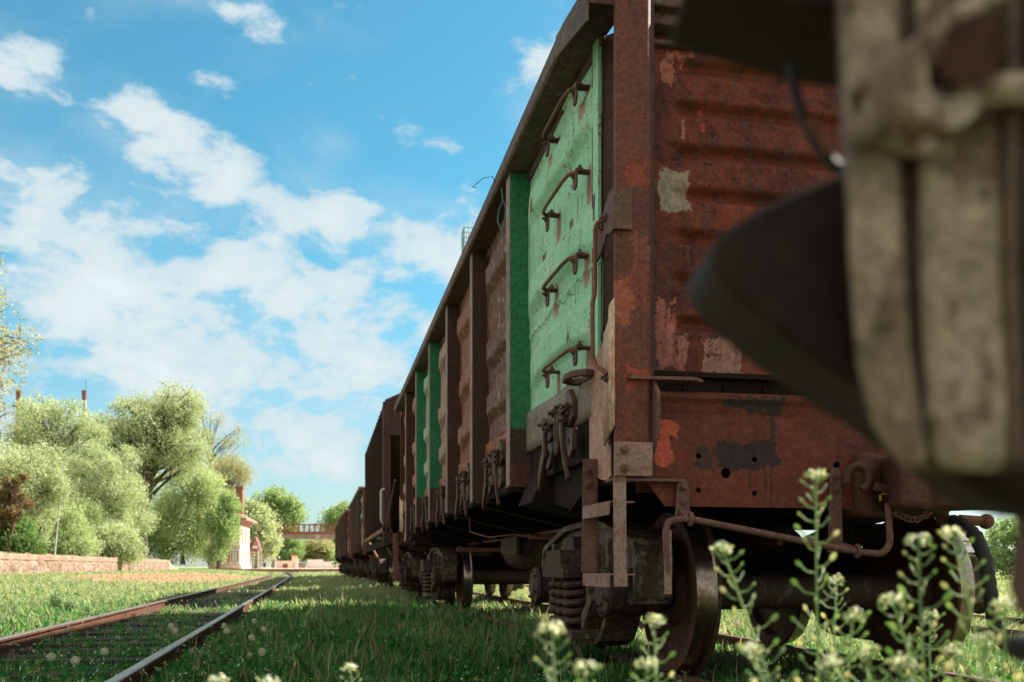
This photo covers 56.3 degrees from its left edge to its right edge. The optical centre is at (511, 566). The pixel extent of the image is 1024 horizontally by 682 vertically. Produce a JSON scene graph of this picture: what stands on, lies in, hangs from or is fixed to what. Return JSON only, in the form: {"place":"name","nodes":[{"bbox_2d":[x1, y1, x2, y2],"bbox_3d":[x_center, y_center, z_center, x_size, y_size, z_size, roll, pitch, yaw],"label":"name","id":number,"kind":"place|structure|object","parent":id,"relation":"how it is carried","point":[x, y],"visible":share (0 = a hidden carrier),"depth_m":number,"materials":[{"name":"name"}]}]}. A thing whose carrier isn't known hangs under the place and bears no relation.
{"place":"outdoors","nodes":[
{"label":"outdoors","id":0,"kind":"place"},
{"bbox_2d":[201,486,256,568],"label":"station building","id":1,"kind":"structure","parent":0,"point":[238,556],"depth_m":123.26,"materials":[{"name":"paint"}]},
{"bbox_2d":[230,549,235,562],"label":"window","id":2,"kind":"structure","parent":1,"relation":"in","point":[231,553],"depth_m":121.97,"materials":[{"name":"white glass"}]},
{"bbox_2d":[233,549,239,562],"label":"window","id":3,"kind":"structure","parent":1,"relation":"in","point":[237,550],"depth_m":122.02,"materials":[{"name":"white glass"}]},
{"bbox_2d":[247,530,248,544],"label":"window","id":4,"kind":"structure","parent":1,"relation":"in","point":[247,530],"depth_m":129.22,"materials":[{"name":"white glass"}]},
{"bbox_2d":[0,0,1016,566],"label":"sky","id":5,"kind":"structure","parent":0,"point":[265,206],"materials":[{"name":"blue"}]},
{"bbox_2d":[0,551,1023,681],"bbox_3d":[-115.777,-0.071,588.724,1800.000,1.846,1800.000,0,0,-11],"label":"ground","id":6,"kind":"structure","parent":0,"point":[165,577],"depth_m":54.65,"materials":[{"name":"green plant"}]},
{"bbox_2d":[12,379,21,443],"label":"factory chimney","id":7,"kind":"object","parent":6,"relation":"on","point":[19,394],"visible":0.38,"depth_m":189.57,"materials":[{"name":"red brick"}]},
{"bbox_2d":[0,473,35,552],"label":"deciduous tree","id":8,"kind":"object","parent":6,"relation":"on","point":[12,511],"visible":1,"depth_m":58.02,"materials":[{"name":"red plant"}]},
{"bbox_2d":[0,248,45,486],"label":"deciduous tree","id":9,"kind":"object","parent":6,"relation":"on","point":[11,341],"visible":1,"depth_m":39.73,"materials":[{"name":"green plant"}]},
{"bbox_2d":[0,511,52,554],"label":"bush","id":10,"kind":"object","parent":6,"relation":"on","point":[24,539],"visible":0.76,"depth_m":58.66,"materials":[{"name":"green plant"}]},
{"bbox_2d":[23,613,38,622],"bbox_3d":[-6.023,0.730,11.984,0.187,0.303,0.273,0,0,-11],"label":"tall weed","id":11,"kind":"object","parent":6,"relation":"on","point":[32,616],"visible":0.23,"depth_m":11.97,"materials":[{"name":"green plant"}]},
{"bbox_2d":[0,436,84,548],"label":"deciduous tree","id":12,"kind":"object","parent":6,"relation":"on","point":[43,488],"visible":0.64,"depth_m":66.27,"materials":[{"name":"green plant"}]},
{"bbox_2d":[47,653,55,675],"bbox_3d":[-3.067,0.677,6.374,0.055,0.208,0.055,0,0,-11],"label":"dandelion clock","id":13,"kind":"object","parent":6,"relation":"on","point":[50,656],"visible":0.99,"depth_m":6.37,"materials":[{"name":"white plant"}]},
{"bbox_2d":[48,587,65,608],"bbox_3d":[-8.080,0.598,16.991,0.305,0.486,0.288,0,0,-37],"label":"tall weed","id":14,"kind":"object","parent":6,"relation":"on","point":[59,599],"visible":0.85,"depth_m":16.97,"materials":[{"name":"green plant"}]},
{"bbox_2d":[0,389,115,482],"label":"deciduous tree","id":15,"kind":"object","parent":6,"relation":"on","point":[34,430],"visible":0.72,"depth_m":94.36,"materials":[{"name":"green plant"}]},
{"bbox_2d":[35,500,103,556],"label":"bush","id":16,"kind":"object","parent":6,"relation":"on","point":[70,541],"visible":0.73,"depth_m":72.26,"materials":[{"name":"green plant"}]},
{"bbox_2d":[62,593,79,611],"bbox_3d":[-7.361,0.641,15.999,0.308,0.396,0.264,0,0,12],"label":"tall weed","id":17,"kind":"object","parent":6,"relation":"on","point":[70,604],"visible":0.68,"depth_m":15.96,"materials":[{"name":"plant"}]},
{"bbox_2d":[54,444,87,554],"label":"street lamp","id":18,"kind":"object","parent":6,"relation":"on","point":[84,445],"visible":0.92,"depth_m":67.40,"materials":[{"name":"grey metal"}]},
{"bbox_2d":[71,656,79,678],"bbox_3d":[-2.792,0.671,6.120,0.055,0.196,0.055,0,0,-11],"label":"dandelion clock","id":19,"kind":"object","parent":6,"relation":"on","point":[75,664],"visible":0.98,"depth_m":6.12,"materials":[{"name":"white plant"}]},
{"bbox_2d":[35,492,117,549],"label":"bush","id":20,"kind":"object","parent":6,"relation":"on","point":[89,505],"visible":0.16,"depth_m":82.64,"materials":[{"name":"green plant"}]},
{"bbox_2d":[82,390,86,483],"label":"factory chimney","id":21,"kind":"object","parent":6,"relation":"on","point":[84,394],"visible":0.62,"depth_m":199.63,"materials":[{"name":"concrete"}]},
{"bbox_2d":[0,552,170,573],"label":"platform wall","id":22,"kind":"structure","parent":6,"relation":"on","point":[25,563],"depth_m":63.52,"materials":[{"name":"concrete"}]},
{"bbox_2d":[80,602,97,616],"bbox_3d":[-6.200,0.684,14.005,0.278,0.340,0.250,0,0,-11],"label":"tall weed","id":23,"kind":"object","parent":6,"relation":"on","point":[88,610],"visible":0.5,"depth_m":13.97,"materials":[{"name":"green plant"}]},
{"bbox_2d":[100,648,108,675],"bbox_3d":[-2.883,0.681,6.774,0.054,0.217,0.054,0,0,-11],"label":"dandelion clock","id":24,"kind":"object","parent":6,"relation":"on","point":[104,652],"visible":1,"depth_m":6.77,"materials":[{"name":"white plant"}]},
{"bbox_2d":[54,439,161,544],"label":"deciduous tree","id":25,"kind":"object","parent":6,"relation":"on","point":[111,479],"visible":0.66,"depth_m":85.30,"materials":[{"name":"green plant"}]},
{"bbox_2d":[89,519,148,567],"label":"bush","id":26,"kind":"object","parent":6,"relation":"on","point":[119,543],"visible":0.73,"depth_m":79.58,"materials":[{"name":"green plant"}]},
{"bbox_2d":[117,472,168,524],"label":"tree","id":27,"kind":"object","parent":6,"relation":"on","point":[154,496],"visible":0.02,"depth_m":152.93,"materials":[{"name":"green plant"}]},
{"bbox_2d":[0,572,292,681],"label":"railway track","id":28,"kind":"structure","parent":6,"relation":"on","point":[156,659],"depth_m":10.20,"materials":[{"name":"brown metal"}]},
{"bbox_2d":[75,377,219,558],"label":"deciduous tree","id":29,"kind":"object","parent":6,"relation":"on","point":[161,433],"visible":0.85,"depth_m":113.72,"materials":[{"name":"green plant"}]},
{"bbox_2d":[130,525,167,557],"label":"bush","id":30,"kind":"object","parent":6,"relation":"on","point":[150,541],"visible":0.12,"depth_m":129.60,"materials":[{"name":"green plant"}]},
{"bbox_2d":[134,488,176,562],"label":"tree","id":31,"kind":"object","parent":6,"relation":"on","point":[153,501],"visible":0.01,"depth_m":171.54,"materials":[{"name":"green plant"}]},
{"bbox_2d":[168,623,173,641],"bbox_3d":[-3.340,0.676,9.380,0.054,0.246,0.055,0,0,-11],"label":"dandelion clock","id":32,"kind":"object","parent":6,"relation":"on","point":[171,625],"visible":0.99,"depth_m":9.38,"materials":[{"name":"white plant"}]},
{"bbox_2d":[147,461,227,568],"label":"willow tree","id":33,"kind":"object","parent":6,"relation":"on","point":[181,516],"visible":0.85,"depth_m":130.86,"materials":[{"name":"green plant"}]},
{"bbox_2d":[206,673,229,681],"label":"flowering weed","id":34,"kind":"object","parent":6,"relation":"on","point":[213,678],"visible":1,"depth_m":1.55,"materials":[{"name":"white plant"}]},
{"bbox_2d":[196,488,244,568],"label":"deciduous tree","id":35,"kind":"object","parent":6,"relation":"on","point":[220,525],"visible":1,"depth_m":118.79,"materials":[{"name":"green plant"}]},
{"bbox_2d":[194,404,249,564],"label":"deciduous tree","id":36,"kind":"object","parent":6,"relation":"on","point":[225,442],"visible":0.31,"depth_m":172.46,"materials":[{"name":"green plant"}]},
{"bbox_2d":[202,448,258,514],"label":"deciduous tree","id":37,"kind":"object","parent":6,"relation":"on","point":[226,467],"visible":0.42,"depth_m":150.16,"materials":[{"name":"green plant"}]},
{"bbox_2d":[248,634,254,649],"bbox_3d":[-2.129,0.677,7.829,0.054,0.249,0.054,0,0,-11],"label":"dandelion clock","id":38,"kind":"object","parent":6,"relation":"on","point":[251,638],"visible":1,"depth_m":7.82,"materials":[{"name":"white plant"}]},
{"bbox_2d":[258,648,265,666],"bbox_3d":[-1.759,0.689,6.732,0.054,0.233,0.055,0,0,-11],"label":"dandelion clock","id":39,"kind":"object","parent":6,"relation":"on","point":[261,651],"visible":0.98,"depth_m":6.73,"materials":[{"name":"white plant"}]},
{"bbox_2d":[244,496,283,567],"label":"deciduous tree","id":40,"kind":"object","parent":6,"relation":"on","point":[270,541],"visible":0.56,"depth_m":148.60,"materials":[{"name":"green plant"}]},
{"bbox_2d":[255,674,280,681],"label":"flowering weed","id":41,"kind":"object","parent":6,"relation":"on","point":[264,680],"visible":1,"depth_m":1.56,"materials":[{"name":"white plant"}]},
{"bbox_2d":[217,568,339,571],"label":"platform kerb","id":42,"kind":"structure","parent":6,"relation":"on","point":[296,569],"depth_m":117.47,"materials":[{"name":"red brick"}]},
{"bbox_2d":[249,536,262,568],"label":"platform canopy","id":43,"kind":"object","parent":42,"relation":"on","point":[255,544],"visible":0.63,"depth_m":132.29,"materials":[{"name":"brown metal"}]},
{"bbox_2d":[307,559,339,567],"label":"white wall","id":44,"kind":"structure","parent":42,"relation":"on","point":[316,563],"depth_m":177.98,"materials":[{"name":"concrete"}]},
{"bbox_2d":[248,485,309,561],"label":"deciduous tree","id":45,"kind":"object","parent":6,"relation":"on","point":[289,507],"visible":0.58,"depth_m":203.05,"materials":[{"name":"green plant"}]},
{"bbox_2d":[276,561,291,567],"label":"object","id":46,"kind":"structure","parent":6,"relation":"on","point":[283,564],"depth_m":176.01,"materials":[{"name":"beige"}]},
{"bbox_2d":[290,554,299,567],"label":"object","id":47,"kind":"object","parent":6,"relation":"on","point":[294,560],"visible":0.76,"depth_m":171.99,"materials":[{"name":"beige concrete"}]},
{"bbox_2d":[298,563,305,567],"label":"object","id":48,"kind":"object","parent":6,"relation":"on","point":[301,565],"visible":0.82,"depth_m":175.97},
{"bbox_2d":[271,524,335,567],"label":"footbridge","id":49,"kind":"object","parent":6,"relation":"on","point":[292,534],"visible":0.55,"depth_m":185.13,"materials":[{"name":"concrete"}]},
{"bbox_2d":[292,539,335,562],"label":"deciduous tree","id":50,"kind":"object","parent":6,"relation":"on","point":[317,549],"visible":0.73,"depth_m":212.60,"materials":[{"name":"green plant"}]},
{"bbox_2d":[312,500,350,531],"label":"deciduous tree","id":51,"kind":"object","parent":6,"relation":"on","point":[334,514],"visible":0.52,"depth_m":228.26,"materials":[{"name":"green plant"}]},
{"bbox_2d":[325,548,340,567],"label":"bush","id":52,"kind":"object","parent":6,"relation":"on","point":[333,556],"visible":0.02,"depth_m":149.51,"materials":[{"name":"green plant"}]},
{"bbox_2d":[339,662,361,681],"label":"flowering weed","id":53,"kind":"object","parent":6,"relation":"on","point":[347,666],"visible":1,"depth_m":1.95,"materials":[{"name":"white plant"}]},
{"bbox_2d":[462,227,472,250],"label":"light mast","id":54,"kind":"object","parent":6,"relation":"on","point":[466,237],"visible":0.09,"depth_m":99.61,"materials":[{"name":"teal metal"}]},
{"bbox_2d":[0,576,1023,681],"bbox_3d":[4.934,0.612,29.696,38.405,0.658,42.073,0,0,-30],"label":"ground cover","id":55,"kind":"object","parent":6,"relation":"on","point":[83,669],"visible":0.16,"depth_m":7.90,"materials":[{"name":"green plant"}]},
{"bbox_2d":[2,583,1021,681],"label":"white blossoms","id":56,"kind":"object","parent":6,"relation":"on","point":[354,630],"visible":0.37,"depth_m":7.47,"materials":[{"name":"white plant"}]},
{"bbox_2d":[533,620,581,681],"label":"flowering weed","id":57,"kind":"object","parent":6,"relation":"on","point":[551,626],"visible":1,"depth_m":1.27,"materials":[{"name":"green plant"}]},
{"bbox_2d":[564,659,602,681],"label":"flowering weed","id":58,"kind":"object","parent":6,"relation":"on","point":[579,667],"visible":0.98,"depth_m":1.30,"materials":[{"name":"plant"}]},
{"bbox_2d":[631,656,661,681],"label":"flowering weed","id":59,"kind":"object","parent":6,"relation":"on","point":[651,664],"visible":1,"depth_m":1.36,"materials":[{"name":"white plant"}]},
{"bbox_2d":[630,613,680,681],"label":"flowering weed","id":60,"kind":"object","parent":6,"relation":"on","point":[661,621],"visible":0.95,"depth_m":1.55,"materials":[{"name":"green plant"}]},
{"bbox_2d":[340,573,1005,681],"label":"railway track","id":61,"kind":"structure","parent":6,"relation":"on","point":[722,638],"depth_m":7.20,"materials":[{"name":"brown metal"}]},
{"bbox_2d":[334,522,349,575],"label":"gondola wagon","id":62,"kind":"object","parent":61,"relation":"on","point":[340,566],"visible":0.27,"depth_m":68.20,"materials":[{"name":"metal"}]},
{"bbox_2d":[337,509,362,578],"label":"gondola wagon","id":63,"kind":"object","parent":61,"relation":"on","point":[349,566],"visible":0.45,"depth_m":51.19,"materials":[{"name":"metal"}]},
{"bbox_2d":[348,486,384,582],"bbox_3d":[-5.067,-1.112,40.337,3.234,3.540,12.967,0,0,-11],"label":"gondola wagon","id":64,"kind":"object","parent":61,"relation":"on","point":[356,507],"visible":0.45,"depth_m":37.60,"materials":[{"name":"metal"}]},
{"bbox_2d":[364,393,523,598],"bbox_3d":[-2.163,-1.711,25.767,3.360,4.738,14.700,0,0,-11],"label":"hopper wagon","id":65,"kind":"object","parent":61,"relation":"on","point":[400,562],"visible":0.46,"depth_m":21.42,"materials":[{"name":"brown metal"}]},
{"bbox_2d":[394,0,1006,676],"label":"gondola wagon","id":66,"kind":"object","parent":61,"relation":"on","point":[608,436],"visible":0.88,"depth_m":5.27,"materials":[{"name":"metal"}]},
{"bbox_2d":[497,187,505,240],"bbox_3d":[-0.076,-2.565,6.971,0.068,0.391,0.018,0,0,-11],"label":"blue cord","id":67,"kind":"object","parent":66,"relation":"hanging from","point":[498,213],"visible":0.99,"depth_m":6.97,"materials":[{"name":"teal fabric"}]},
{"bbox_2d":[709,541,798,681],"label":"flowering weed","id":68,"kind":"object","parent":6,"relation":"on","point":[774,617],"visible":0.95,"depth_m":1.49,"materials":[{"name":"green plant"}]},
{"bbox_2d":[735,641,779,681],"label":"flowering weed","id":69,"kind":"object","parent":6,"relation":"on","point":[748,646],"visible":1,"depth_m":1.36,"materials":[{"name":"green plant"}]},
{"bbox_2d":[523,585,1023,635],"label":"railway track","id":70,"kind":"structure","parent":6,"relation":"on","point":[1008,631],"depth_m":10.21,"materials":[{"name":"brown metal"}]},
{"bbox_2d":[790,466,846,681],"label":"flowering weed","id":71,"kind":"object","parent":6,"relation":"on","point":[813,474],"visible":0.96,"depth_m":1.50,"materials":[{"name":"green plant"}]},
{"bbox_2d":[808,652,848,681],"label":"flowering weed","id":72,"kind":"object","parent":6,"relation":"on","point":[829,660],"visible":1,"depth_m":1.29,"materials":[{"name":"plant"}]},
{"bbox_2d":[812,573,856,681],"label":"flowering weed","id":73,"kind":"object","parent":6,"relation":"on","point":[835,580],"visible":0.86,"depth_m":1.95,"materials":[{"name":"green plant"}]},
{"bbox_2d":[669,0,1023,662],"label":"wagon","id":74,"kind":"object","parent":6,"relation":"on","point":[872,292],"visible":1,"depth_m":0.55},
{"bbox_2d":[830,606,875,681],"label":"flowering weed","id":75,"kind":"object","parent":6,"relation":"on","point":[857,615],"visible":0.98,"depth_m":1.43,"materials":[{"name":"green plant"}]},
{"bbox_2d":[850,643,890,681],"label":"flowering weed","id":76,"kind":"object","parent":6,"relation":"on","point":[876,649],"visible":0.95,"depth_m":1.43,"materials":[{"name":"green plant"}]},
{"bbox_2d":[880,651,923,681],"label":"flowering weed","id":77,"kind":"object","parent":6,"relation":"on","point":[899,661],"visible":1,"depth_m":1.30,"materials":[{"name":"plant"}]},
{"bbox_2d":[877,592,951,681],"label":"flowering weed","id":78,"kind":"object","parent":6,"relation":"on","point":[892,598],"visible":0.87,"depth_m":1.36,"materials":[{"name":"green plant"}]},
{"bbox_2d":[889,533,954,681],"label":"flowering weed","id":79,"kind":"object","parent":6,"relation":"on","point":[946,597],"visible":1,"depth_m":1.30,"materials":[{"name":"green plant"}]},
{"bbox_2d":[914,609,949,681],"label":"flowering weed","id":80,"kind":"object","parent":6,"relation":"on","point":[934,613],"visible":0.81,"depth_m":1.95,"materials":[{"name":"green plant"}]},
{"bbox_2d":[935,643,973,681],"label":"flowering weed","id":81,"kind":"object","parent":6,"relation":"on","point":[949,649],"visible":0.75,"depth_m":1.43,"materials":[{"name":"green plant"}]},
{"bbox_2d":[937,526,1022,681],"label":"flowering weed","id":82,"kind":"object","parent":6,"relation":"on","point":[952,532],"visible":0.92,"depth_m":1.32,"materials":[{"name":"green plant"}]},
{"bbox_2d":[965,631,1007,681],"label":"flowering weed","id":83,"kind":"object","parent":6,"relation":"on","point":[974,638],"visible":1,"depth_m":1.30,"materials":[{"name":"green plant"}]},
{"bbox_2d":[982,517,1017,578],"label":"bush","id":84,"kind":"object","parent":6,"relation":"on","point":[1005,532],"visible":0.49,"depth_m":54.49,"materials":[{"name":"green plant"}]},
{"bbox_2d":[978,595,1023,681],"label":"flowering weed","id":85,"kind":"object","parent":6,"relation":"on","point":[1000,602],"visible":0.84,"depth_m":1.30,"materials":[{"name":"green plant"}]}
]}

